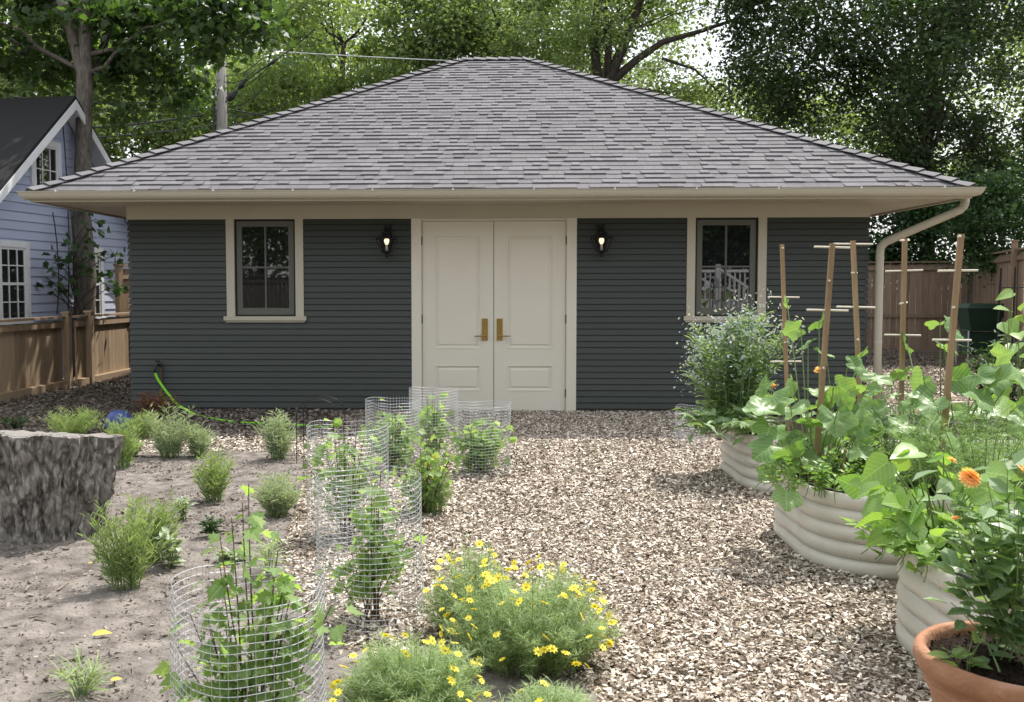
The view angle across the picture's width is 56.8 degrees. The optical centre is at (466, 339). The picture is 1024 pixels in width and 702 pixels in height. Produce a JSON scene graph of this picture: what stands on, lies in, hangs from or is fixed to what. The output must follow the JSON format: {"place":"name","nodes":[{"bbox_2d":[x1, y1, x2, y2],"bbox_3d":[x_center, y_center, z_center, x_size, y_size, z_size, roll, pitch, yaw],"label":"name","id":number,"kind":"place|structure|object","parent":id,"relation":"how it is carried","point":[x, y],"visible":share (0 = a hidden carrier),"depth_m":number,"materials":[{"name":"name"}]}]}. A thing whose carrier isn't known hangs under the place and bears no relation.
{"place":"outdoors","nodes":[
{"label":"outdoors","id":0,"kind":"place"},
{"bbox_2d":[0,444,598,701],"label":"garden soil","id":1,"kind":"structure","parent":0,"point":[63,608],"depth_m":4.67,"materials":[{"name":"soil"}]},
{"bbox_2d":[0,430,124,545],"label":"tree stump","id":2,"kind":"object","parent":1,"relation":"on","point":[51,484],"visible":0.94,"depth_m":5.84,"materials":[{"name":"grey wood"}]},
{"bbox_2d":[37,405,106,433],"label":"perennial","id":3,"kind":"object","parent":1,"relation":"on","point":[81,426],"visible":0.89,"depth_m":9.89,"materials":[{"name":"green plant"}]},
{"bbox_2d":[44,643,118,697],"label":"seedling","id":4,"kind":"object","parent":1,"relation":"on","point":[87,686],"visible":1,"depth_m":3.67,"materials":[{"name":"green plant"}]},
{"bbox_2d":[98,410,144,468],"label":"perennial","id":5,"kind":"object","parent":1,"relation":"on","point":[126,459],"visible":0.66,"depth_m":8.30,"materials":[{"name":"green plant"}]},
{"bbox_2d":[75,492,174,590],"bbox_3d":[-1.781,1.062,4.966,0.463,0.511,0.385,0,3,2],"label":"perennial","id":6,"kind":"object","parent":1,"relation":"on","point":[125,563],"visible":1,"depth_m":4.94,"materials":[{"name":"green plant"}]},
{"bbox_2d":[121,488,185,563],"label":"perennial","id":7,"kind":"object","parent":1,"relation":"on","point":[149,516],"visible":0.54,"depth_m":5.43,"materials":[{"name":"green plant"}]},
{"bbox_2d":[138,402,197,458],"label":"perennial","id":8,"kind":"object","parent":1,"relation":"on","point":[172,448],"visible":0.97,"depth_m":8.79,"materials":[{"name":"green plant"}]},
{"bbox_2d":[154,526,185,567],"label":"seedling","id":9,"kind":"object","parent":1,"relation":"on","point":[170,551],"visible":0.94,"depth_m":5.33,"materials":[{"name":"green plant"}]},
{"bbox_2d":[171,494,197,520],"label":"seedling","id":10,"kind":"object","parent":1,"relation":"on","point":[182,512],"visible":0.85,"depth_m":6.44,"materials":[{"name":"green plant"}]},
{"bbox_2d":[179,421,219,456],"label":"perennial","id":11,"kind":"object","parent":1,"relation":"on","point":[199,441],"visible":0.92,"depth_m":8.77,"materials":[{"name":"green plant"}]},
{"bbox_2d":[197,514,225,534],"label":"seedling","id":12,"kind":"object","parent":1,"relation":"on","point":[211,527],"visible":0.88,"depth_m":5.99,"materials":[{"name":"green plant"}]},
{"bbox_2d":[189,443,236,502],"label":"perennial","id":13,"kind":"object","parent":1,"relation":"on","point":[215,482],"visible":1,"depth_m":6.97,"materials":[{"name":"green plant"}]},
{"bbox_2d":[212,547,248,561],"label":"seedling","id":14,"kind":"object","parent":1,"relation":"on","point":[228,556],"visible":0.71,"depth_m":5.43,"materials":[{"name":"green plant"}]},
{"bbox_2d":[170,554,325,701],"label":"wire cage","id":15,"kind":"object","parent":1,"relation":"on","point":[322,665],"visible":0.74,"depth_m":2.96,"materials":[{"name":"silver metal"}]},
{"bbox_2d":[150,484,363,701],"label":"currant bush","id":16,"kind":"object","parent":1,"relation":"on","point":[219,590],"visible":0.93,"depth_m":3.04,"materials":[{"name":"green plant"}]},
{"bbox_2d":[239,533,292,576],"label":"seedling","id":17,"kind":"object","parent":1,"relation":"on","point":[268,563],"visible":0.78,"depth_m":5.17,"materials":[{"name":"green plant"}]},
{"bbox_2d":[254,407,301,459],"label":"perennial","id":18,"kind":"object","parent":1,"relation":"on","point":[278,442],"visible":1,"depth_m":8.69,"materials":[{"name":"green plant"}]},
{"bbox_2d":[250,469,311,517],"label":"perennial","id":19,"kind":"object","parent":1,"relation":"on","point":[275,499],"visible":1,"depth_m":6.51,"materials":[{"name":"green plant"}]},
{"bbox_2d":[296,396,345,463],"bbox_3d":[-1.326,0.829,8.584,0.402,0.614,0.270,0,3,2],"label":"plant support","id":20,"kind":"object","parent":1,"relation":"on","point":[303,421],"visible":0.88,"depth_m":8.47,"materials":[{"name":"black metal"}]},
{"bbox_2d":[325,628,495,701],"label":"coreopsis","id":21,"kind":"object","parent":1,"relation":"on","point":[417,676],"visible":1,"depth_m":3.41,"materials":[{"name":"green plant"}]},
{"bbox_2d":[494,674,595,701],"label":"coreopsis","id":22,"kind":"object","parent":1,"relation":"on","point":[548,696],"visible":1,"depth_m":3.20,"materials":[{"name":"green plant"}]},
{"bbox_2d":[0,293,1023,442],"bbox_3d":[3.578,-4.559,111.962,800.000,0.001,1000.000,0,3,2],"label":"ground","id":23,"kind":"structure","parent":0,"point":[962,357],"depth_m":13.12,"materials":[{"name":"brown soil"}]},
{"bbox_2d":[0,311,72,402],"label":"fence","id":24,"kind":"object","parent":23,"relation":"on","point":[30,358],"visible":0.94,"depth_m":14.18,"materials":[{"name":"brown wood"}]},
{"bbox_2d":[0,96,130,377],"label":"blue house","id":25,"kind":"structure","parent":23,"relation":"on","point":[31,144],"depth_m":15.96,"materials":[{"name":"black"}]},
{"bbox_2d":[0,240,33,324],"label":"window","id":26,"kind":"structure","parent":25,"relation":"in","point":[15,272],"depth_m":15.31,"materials":[{"name":"white paint"}]},
{"bbox_2d":[30,141,61,186],"bbox_3d":[-7.157,-2.885,16.090,0.060,1.027,0.874,1,3,10],"label":"window","id":27,"kind":"structure","parent":25,"relation":"in","point":[47,167],"depth_m":16.14,"materials":[{"name":"white paint"}]},
{"bbox_2d":[94,248,106,318],"bbox_3d":[-6.910,-1.021,17.554,0.060,1.367,0.624,1,3,10],"label":"window","id":28,"kind":"structure","parent":25,"relation":"in","point":[100,299],"depth_m":17.72,"materials":[{"name":"white paint"}]},
{"bbox_2d":[0,0,150,96],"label":"shade tree","id":29,"kind":"object","parent":23,"relation":"on","point":[7,11],"depth_m":32.55,"materials":[{"name":"green plant"}]},
{"bbox_2d":[72,310,131,386],"bbox_3d":[-6.180,0.078,16.785,0.188,1.240,3.089,0,3,4],"label":"fence","id":30,"kind":"object","parent":23,"relation":"on","point":[102,348],"visible":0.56,"depth_m":16.13,"materials":[{"name":"brown wood"}]},
{"bbox_2d":[104,410,132,433],"bbox_3d":[-3.849,0.910,10.455,0.306,0.250,0.308,0,3,2],"label":"blue bundle","id":31,"kind":"object","parent":23,"relation":"on","point":[111,416],"visible":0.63,"depth_m":10.36,"materials":[{"name":"blue plastic"}]},
{"bbox_2d":[113,264,131,316],"bbox_3d":[-6.323,-0.414,18.178,0.188,2.050,1.124,1,4,26],"label":"tall fence","id":32,"kind":"object","parent":23,"relation":"on","point":[123,299],"visible":0.23,"depth_m":17.70,"materials":[{"name":"brown wood"}]},
{"bbox_2d":[124,409,163,439],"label":"perennial","id":33,"kind":"object","parent":23,"relation":"on","point":[142,426],"visible":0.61,"depth_m":9.88,"materials":[{"name":"green plant"}]},
{"bbox_2d":[0,0,302,377],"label":"maple tree","id":34,"kind":"object","parent":23,"relation":"on","point":[153,24],"visible":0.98,"depth_m":16.57,"materials":[{"name":"green plant"}]},
{"bbox_2d":[35,126,127,322],"bbox_3d":[-7.080,-1.925,16.120,2.821,3.984,1.674,0,3,2],"label":"maple sapling","id":35,"kind":"object","parent":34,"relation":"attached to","point":[72,280],"visible":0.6,"depth_m":16.23,"materials":[{"name":"green plant"}]},
{"bbox_2d":[0,17,307,161],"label":"shade tree","id":36,"kind":"object","parent":23,"relation":"on","point":[114,148],"visible":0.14,"depth_m":31.23,"materials":[{"name":"green plant"}]},
{"bbox_2d":[129,389,180,430],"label":"russet shrub","id":37,"kind":"object","parent":23,"relation":"on","point":[148,403],"visible":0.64,"depth_m":10.63,"materials":[{"name":"red plant"}]},
{"bbox_2d":[154,373,329,428],"bbox_3d":[-2.843,0.725,11.331,2.891,0.511,0.266,2,4,32],"label":"garden hose","id":38,"kind":"object","parent":23,"relation":"on","point":[164,388],"visible":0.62,"depth_m":11.64,"materials":[{"name":"green rubber"}]},
{"bbox_2d":[208,29,314,132],"bbox_3d":[-5.722,-4.249,26.511,2.961,8.790,0.527,0,3,9],"label":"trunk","id":39,"kind":"object","parent":23,"relation":"on","point":[222,96],"visible":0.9,"depth_m":26.51,"materials":[{"name":"grey wood"}]},
{"bbox_2d":[93,111,216,128],"bbox_3d":[-9.913,-5.910,25.216,6.580,0.967,0.054,-2,4,-27],"label":"overhead wire","id":40,"kind":"object","parent":39,"relation":"attached to","point":[133,124],"visible":0.37,"depth_m":25.85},
{"bbox_2d":[99,124,216,137],"bbox_3d":[-9.922,-5.546,25.235,6.582,0.943,0.036,-2,4,-27],"label":"overhead wire","id":41,"kind":"object","parent":39,"relation":"attached to","point":[152,132],"visible":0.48,"depth_m":25.90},
{"bbox_2d":[234,48,801,70],"bbox_3d":[1.377,-7.894,26.605,16.277,0.651,0.024,0,3,0],"label":"overhead wire","id":42,"kind":"object","parent":39,"relation":"attached to","point":[450,60],"visible":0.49,"depth_m":26.60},
{"bbox_2d":[197,0,362,102],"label":"shade tree","id":43,"kind":"object","parent":23,"relation":"on","point":[236,50],"visible":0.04,"depth_m":42.92,"materials":[{"name":"green plant"}]},
{"bbox_2d":[207,0,445,126],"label":"shade tree","id":44,"kind":"object","parent":23,"relation":"on","point":[294,79],"visible":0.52,"depth_m":29.27,"materials":[{"name":"green plant"}]},
{"bbox_2d":[368,0,610,72],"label":"shade tree","id":45,"kind":"object","parent":23,"relation":"on","point":[461,28],"visible":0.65,"depth_m":28.99,"materials":[{"name":"green plant"}]},
{"bbox_2d":[16,56,986,412],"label":"garage","id":46,"kind":"structure","parent":23,"relation":"on","point":[264,272],"depth_m":12.08,"materials":[{"name":"paint"}]},
{"bbox_2d":[223,219,306,321],"bbox_3d":[-2.594,-0.881,12.148,1.066,1.322,0.125,0,3,2],"label":"window","id":47,"kind":"structure","parent":46,"relation":"in","point":[265,275],"depth_m":12.16,"materials":[{"name":"beige paint"}]},
{"bbox_2d":[375,225,397,257],"bbox_3d":[-1.013,-1.242,11.931,0.284,0.420,0.276,0,3,2],"label":"wall lantern","id":48,"kind":"object","parent":46,"relation":"attached to","point":[387,238],"depth_m":11.91,"materials":[{"name":"black metal"}]},
{"bbox_2d":[421,221,493,410],"bbox_3d":[-0.123,-0.293,12.106,0.925,2.428,0.115,0,3,2],"label":"door","id":49,"kind":"structure","parent":46,"relation":"in","point":[458,256],"depth_m":12.11,"materials":[{"name":"beige paint"}]},
{"bbox_2d":[494,221,566,410],"bbox_3d":[0.810,-0.293,12.076,0.925,2.428,0.115,0,3,2],"label":"door","id":50,"kind":"structure","parent":46,"relation":"in","point":[530,256],"depth_m":12.09,"materials":[{"name":"beige paint"}]},
{"bbox_2d":[590,224,612,256],"bbox_3d":[1.686,-1.240,11.843,0.284,0.420,0.276,0,3,2],"label":"wall lantern","id":51,"kind":"object","parent":46,"relation":"attached to","point":[600,237],"depth_m":11.82,"materials":[{"name":"black metal"}]},
{"bbox_2d":[683,217,768,321],"bbox_3d":[3.281,-0.877,11.958,1.066,1.322,0.125,0,3,2],"label":"window","id":52,"kind":"structure","parent":46,"relation":"in","point":[725,255],"depth_m":11.98,"materials":[{"name":"beige paint"}]},
{"bbox_2d":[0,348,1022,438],"bbox_3d":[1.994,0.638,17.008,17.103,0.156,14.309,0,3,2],"label":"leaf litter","id":53,"kind":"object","parent":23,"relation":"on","point":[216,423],"visible":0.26,"depth_m":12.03,"materials":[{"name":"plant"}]},
{"bbox_2d":[0,415,37,428],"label":"seedling","id":54,"kind":"object","parent":53,"relation":"on","point":[13,423],"visible":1,"depth_m":10.65,"materials":[{"name":"green plant"}]},
{"bbox_2d":[332,0,695,90],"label":"shade tree","id":55,"kind":"object","parent":23,"relation":"on","point":[661,28],"visible":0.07,"depth_m":42.41,"materials":[{"name":"green plant"}]},
{"bbox_2d":[478,0,749,110],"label":"shade tree","id":56,"kind":"object","parent":23,"relation":"on","point":[607,37],"visible":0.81,"depth_m":26.49,"materials":[{"name":"green plant"}]},
{"bbox_2d":[662,48,824,133],"bbox_3d":[9.949,-5.614,35.655,6.984,10.541,5.992,0,3,2],"label":"shade tree","id":57,"kind":"object","parent":23,"relation":"on","point":[720,106],"visible":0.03,"depth_m":34.70,"materials":[{"name":"green plant"}]},
{"bbox_2d":[683,0,1023,338],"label":"elm tree","id":58,"kind":"object","parent":23,"relation":"on","point":[946,38],"visible":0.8,"depth_m":24.68,"materials":[{"name":"green plant"}]},
{"bbox_2d":[707,0,1023,331],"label":"shade tree","id":59,"kind":"object","parent":23,"relation":"on","point":[970,285],"visible":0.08,"depth_m":32.59,"materials":[{"name":"green plant"}]},
{"bbox_2d":[865,261,969,350],"bbox_3d":[10.902,-0.833,23.579,2.934,2.222,0.120,1,3,16],"label":"tall fence","id":60,"kind":"object","parent":23,"relation":"on","point":[937,303],"visible":0.47,"depth_m":23.50,"materials":[{"name":"brown wood"}]},
{"bbox_2d":[866,163,971,290],"bbox_3d":[11.521,-2.230,25.205,4.442,4.862,3.457,0,3,2],"label":"shrub","id":61,"kind":"object","parent":23,"relation":"on","point":[904,224],"visible":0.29,"depth_m":24.67,"materials":[{"name":"green plant"}]},
{"bbox_2d":[869,169,1023,298],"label":"shrub","id":62,"kind":"object","parent":23,"relation":"on","point":[927,256],"visible":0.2,"depth_m":24.48,"materials":[{"name":"green plant"}]},
{"bbox_2d":[922,157,1023,287],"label":"shrub","id":63,"kind":"object","parent":23,"relation":"on","point":[998,220],"visible":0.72,"depth_m":20.58,"materials":[{"name":"green plant"}]},
{"bbox_2d":[955,303,1003,364],"bbox_3d":[10.664,-0.117,19.624,0.860,1.260,0.640,0,3,2],"label":"compost bin","id":64,"kind":"object","parent":23,"relation":"on","point":[977,317],"visible":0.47,"depth_m":19.41,"materials":[{"name":"green plastic"}]},
{"bbox_2d":[972,240,1023,364],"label":"tall fence","id":65,"kind":"object","parent":23,"relation":"on","point":[1007,264],"visible":0.28,"depth_m":19.21,"materials":[{"name":"brown wood"}]},
{"bbox_2d":[0,0,1023,287],"label":"sky","id":66,"kind":"structure","parent":0,"point":[702,49],"materials":[{"name":"white"}]},
{"bbox_2d":[63,365,1016,701],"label":"path","id":67,"kind":"structure","parent":0,"point":[682,667],"depth_m":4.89,"materials":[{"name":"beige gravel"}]},
{"bbox_2d":[296,410,390,537],"bbox_3d":[-0.793,0.853,6.019,0.603,0.815,0.412,1,3,14],"label":"currant bush","id":68,"kind":"object","parent":67,"relation":"on","point":[337,423],"visible":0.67,"depth_m":5.99,"materials":[{"name":"green plant"}]},
{"bbox_2d":[306,420,389,546],"bbox_3d":[-0.760,0.909,6.005,0.541,0.757,0.523,0,3,2],"label":"wire cage","id":69,"kind":"object","parent":67,"relation":"on","point":[338,454],"visible":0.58,"depth_m":5.87,"materials":[{"name":"silver metal"}]},
{"bbox_2d":[315,465,423,640],"bbox_3d":[-0.469,1.005,4.512,0.522,0.731,0.540,0,3,2],"label":"wire cage","id":70,"kind":"object","parent":67,"relation":"on","point":[318,523],"visible":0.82,"depth_m":4.36,"materials":[{"name":"silver metal"}]},
{"bbox_2d":[314,473,427,621],"bbox_3d":[-0.451,0.979,4.472,0.519,0.732,0.329,0,3,2],"label":"currant bush","id":71,"kind":"object","parent":67,"relation":"on","point":[364,554],"visible":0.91,"depth_m":4.46,"materials":[{"name":"green plant"}]},
{"bbox_2d":[365,396,420,474],"bbox_3d":[-0.641,0.839,8.207,0.490,0.653,0.498,0,3,2],"label":"wire cage","id":72,"kind":"object","parent":67,"relation":"on","point":[418,429],"visible":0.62,"depth_m":8.09,"materials":[{"name":"silver metal"}]},
{"bbox_2d":[360,399,426,469],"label":"currant bush","id":73,"kind":"object","parent":67,"relation":"on","point":[397,451],"visible":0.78,"depth_m":8.13,"materials":[{"name":"green plant"}]},
{"bbox_2d":[384,434,460,515],"bbox_3d":[-0.287,0.954,6.614,0.530,0.590,0.472,-1,3,-15],"label":"currant bush","id":74,"kind":"object","parent":67,"relation":"on","point":[432,472],"visible":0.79,"depth_m":6.61,"materials":[{"name":"green plant"}]},
{"bbox_2d":[412,390,454,459],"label":"currant bush","id":75,"kind":"object","parent":67,"relation":"on","point":[443,431],"visible":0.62,"depth_m":8.61,"materials":[{"name":"green plant"}]},
{"bbox_2d":[409,386,457,464],"bbox_3d":[-0.303,0.788,8.652,0.460,0.705,0.444,0,3,2],"label":"wire cage","id":76,"kind":"object","parent":67,"relation":"on","point":[429,401],"visible":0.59,"depth_m":8.51,"materials":[{"name":"silver metal"}]},
{"bbox_2d":[413,447,453,515],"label":"bush","id":77,"kind":"object","parent":67,"relation":"on","point":[441,495],"visible":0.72,"depth_m":6.62,"materials":[{"name":"green plant"}]},
{"bbox_2d":[416,532,526,643],"bbox_3d":[0.030,1.120,4.323,0.560,0.479,0.558,0,3,2],"label":"coreopsis","id":78,"kind":"object","parent":67,"relation":"on","point":[462,583],"visible":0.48,"depth_m":4.32,"materials":[{"name":"green plant"}]},
{"bbox_2d":[455,399,510,477],"bbox_3d":[0.142,0.854,8.160,0.483,0.627,0.520,0,3,2],"label":"wire cage","id":79,"kind":"object","parent":67,"relation":"on","point":[457,422],"visible":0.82,"depth_m":7.98,"materials":[{"name":"silver metal"}]},
{"bbox_2d":[451,416,516,471],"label":"currant bush","id":80,"kind":"object","parent":67,"relation":"on","point":[478,449],"visible":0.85,"depth_m":8.06,"materials":[{"name":"green plant"}]},
{"bbox_2d":[438,553,623,680],"bbox_3d":[0.276,1.143,4.025,0.832,0.465,0.821,0,3,2],"label":"coreopsis","id":81,"kind":"object","parent":67,"relation":"on","point":[545,624],"visible":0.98,"depth_m":3.89,"materials":[{"name":"green plant"}]},
{"bbox_2d":[675,404,704,445],"bbox_3d":[2.259,0.878,9.564,0.293,0.419,0.320,0,3,2],"label":"wire cage","id":82,"kind":"object","parent":67,"relation":"on","point":[693,428],"visible":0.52,"depth_m":9.59,"materials":[{"name":"silver metal"}]},
{"bbox_2d":[721,414,1023,491],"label":"raised bed","id":83,"kind":"object","parent":67,"relation":"on","point":[737,468],"visible":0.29,"depth_m":7.67,"materials":[{"name":"beige metal"}]},
{"bbox_2d":[670,400,779,445],"bbox_3d":[2.125,0.663,7.653,0.860,0.339,0.972,2,4,32],"label":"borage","id":84,"kind":"object","parent":83,"relation":"on","point":[708,420],"visible":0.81,"depth_m":7.61,"materials":[{"name":"green plant"}]},
{"bbox_2d":[671,287,809,431],"bbox_3d":[2.293,0.083,8.032,1.123,1.376,1.113,0,3,2],"label":"borage","id":85,"kind":"object","parent":83,"relation":"on","point":[736,379],"visible":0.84,"depth_m":7.92,"materials":[{"name":"green plant"}]},
{"bbox_2d":[768,244,800,431],"bbox_3d":[2.525,0.020,7.518,0.264,1.552,0.108,-1,3,-22],"label":"garden stake","id":86,"kind":"object","parent":83,"relation":"on","point":[784,313],"visible":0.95,"depth_m":7.49,"materials":[{"name":"brown wood"}]},
{"bbox_2d":[773,454,1023,579],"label":"raised bed","id":87,"kind":"object","parent":67,"relation":"on","point":[815,529],"visible":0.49,"depth_m":5.32,"materials":[{"name":"beige metal"}]},
{"bbox_2d":[742,294,892,511],"bbox_3d":[2.169,0.333,5.811,0.829,1.209,1.548,1,3,23],"label":"squash plant","id":88,"kind":"object","parent":87,"relation":"on","point":[843,421],"visible":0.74,"depth_m":5.63,"materials":[{"name":"green plant"}]},
{"bbox_2d":[746,446,901,502],"bbox_3d":[2.118,0.755,5.551,0.860,0.250,0.878,2,4,28],"label":"herb seedling","id":89,"kind":"object","parent":87,"relation":"on","point":[786,472],"visible":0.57,"depth_m":5.43,"materials":[{"name":"green plant"}]},
{"bbox_2d":[806,243,849,484],"bbox_3d":[2.174,0.165,5.700,0.267,1.488,0.129,-1,3,-18],"label":"garden stake","id":90,"kind":"object","parent":87,"relation":"on","point":[827,309],"visible":0.95,"depth_m":5.66,"materials":[{"name":"brown wood"}]},
{"bbox_2d":[835,240,875,404],"bbox_3d":[2.583,0.105,6.307,0.276,1.527,0.129,-1,3,-19],"label":"garden stake","id":91,"kind":"object","parent":87,"relation":"on","point":[854,273],"visible":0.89,"depth_m":6.29,"materials":[{"name":"brown wood"}]},
{"bbox_2d":[851,388,926,460],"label":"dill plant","id":92,"kind":"object","parent":87,"relation":"in","point":[885,436],"visible":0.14,"depth_m":5.86,"materials":[{"name":"green plant"}]},
{"bbox_2d":[884,238,922,434],"bbox_3d":[2.956,-0.002,6.410,0.236,1.362,0.118,-1,3,-23],"label":"garden stake","id":93,"kind":"object","parent":87,"relation":"in","point":[903,271],"visible":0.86,"depth_m":6.39,"materials":[{"name":"brown wood"}]},
{"bbox_2d":[832,426,977,495],"bbox_3d":[2.608,0.712,5.656,0.828,0.367,0.868,2,4,31],"label":"herb seedling","id":94,"kind":"object","parent":87,"relation":"on","point":[863,461],"visible":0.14,"depth_m":5.61,"materials":[{"name":"green plant"}]},
{"bbox_2d":[854,315,1023,470],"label":"squash plant","id":95,"kind":"object","parent":87,"relation":"on","point":[999,376],"visible":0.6,"depth_m":5.45,"materials":[{"name":"green plant"}]},
{"bbox_2d":[854,395,1023,494],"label":"carrot patch","id":96,"kind":"object","parent":87,"relation":"on","point":[983,459],"visible":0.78,"depth_m":5.00,"materials":[{"name":"green plant"}]},
{"bbox_2d":[928,234,977,467],"bbox_3d":[2.731,0.070,5.310,0.244,1.321,0.101,-1,3,-18],"label":"garden stake","id":97,"kind":"object","parent":87,"relation":"in","point":[957,271],"visible":0.88,"depth_m":5.30,"materials":[{"name":"brown wood"}]},
{"bbox_2d":[895,525,1023,658],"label":"raised bed","id":98,"kind":"object","parent":67,"relation":"on","point":[916,613],"visible":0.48,"depth_m":3.99,"materials":[{"name":"beige metal"}]},
{"bbox_2d":[836,439,1023,558],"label":"bean plant","id":99,"kind":"object","parent":98,"relation":"on","point":[878,484],"visible":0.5,"depth_m":4.07,"materials":[{"name":"green plant"}]},
{"bbox_2d":[841,501,1023,582],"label":"bean plant","id":100,"kind":"object","parent":98,"relation":"on","point":[923,553],"visible":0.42,"depth_m":3.99,"materials":[{"name":"green plant"}]},
{"bbox_2d":[913,621,1023,701],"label":"terracotta pot","id":101,"kind":"object","parent":67,"relation":"on","point":[946,681],"visible":0.63,"depth_m":2.94,"materials":[{"name":"ceramic"}]},
{"bbox_2d":[926,626,992,670],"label":"seedling","id":102,"kind":"object","parent":101,"relation":"on","point":[960,652],"visible":0.86,"depth_m":2.93,"materials":[{"name":"green plant"}]},
{"bbox_2d":[912,449,1023,671],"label":"zinnia plant","id":103,"kind":"object","parent":101,"relation":"on","point":[996,584],"visible":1,"depth_m":2.94,"materials":[{"name":"green plant"}]},
{"bbox_2d":[961,329,1023,416],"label":"tomato plant","id":104,"kind":"object","parent":67,"relation":"on","point":[989,360],"visible":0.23,"depth_m":11.57,"materials":[{"name":"green plant"}]},
{"bbox_2d":[978,288,1023,454],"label":"pole bean","id":105,"kind":"object","parent":67,"relation":"on","point":[1010,327],"visible":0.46,"depth_m":6.91,"materials":[{"name":"green plant"}]},
{"bbox_2d":[989,267,1023,452],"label":"trellis","id":106,"kind":"object","parent":67,"relation":"on","point":[1013,313],"visible":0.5,"depth_m":7.03,"materials":[{"name":"brown wood"}]},
{"bbox_2d":[761,73,1023,122],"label":"overhead wire","id":107,"kind":"object","parent":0,"point":[891,104],"visible":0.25,"depth_m":25.75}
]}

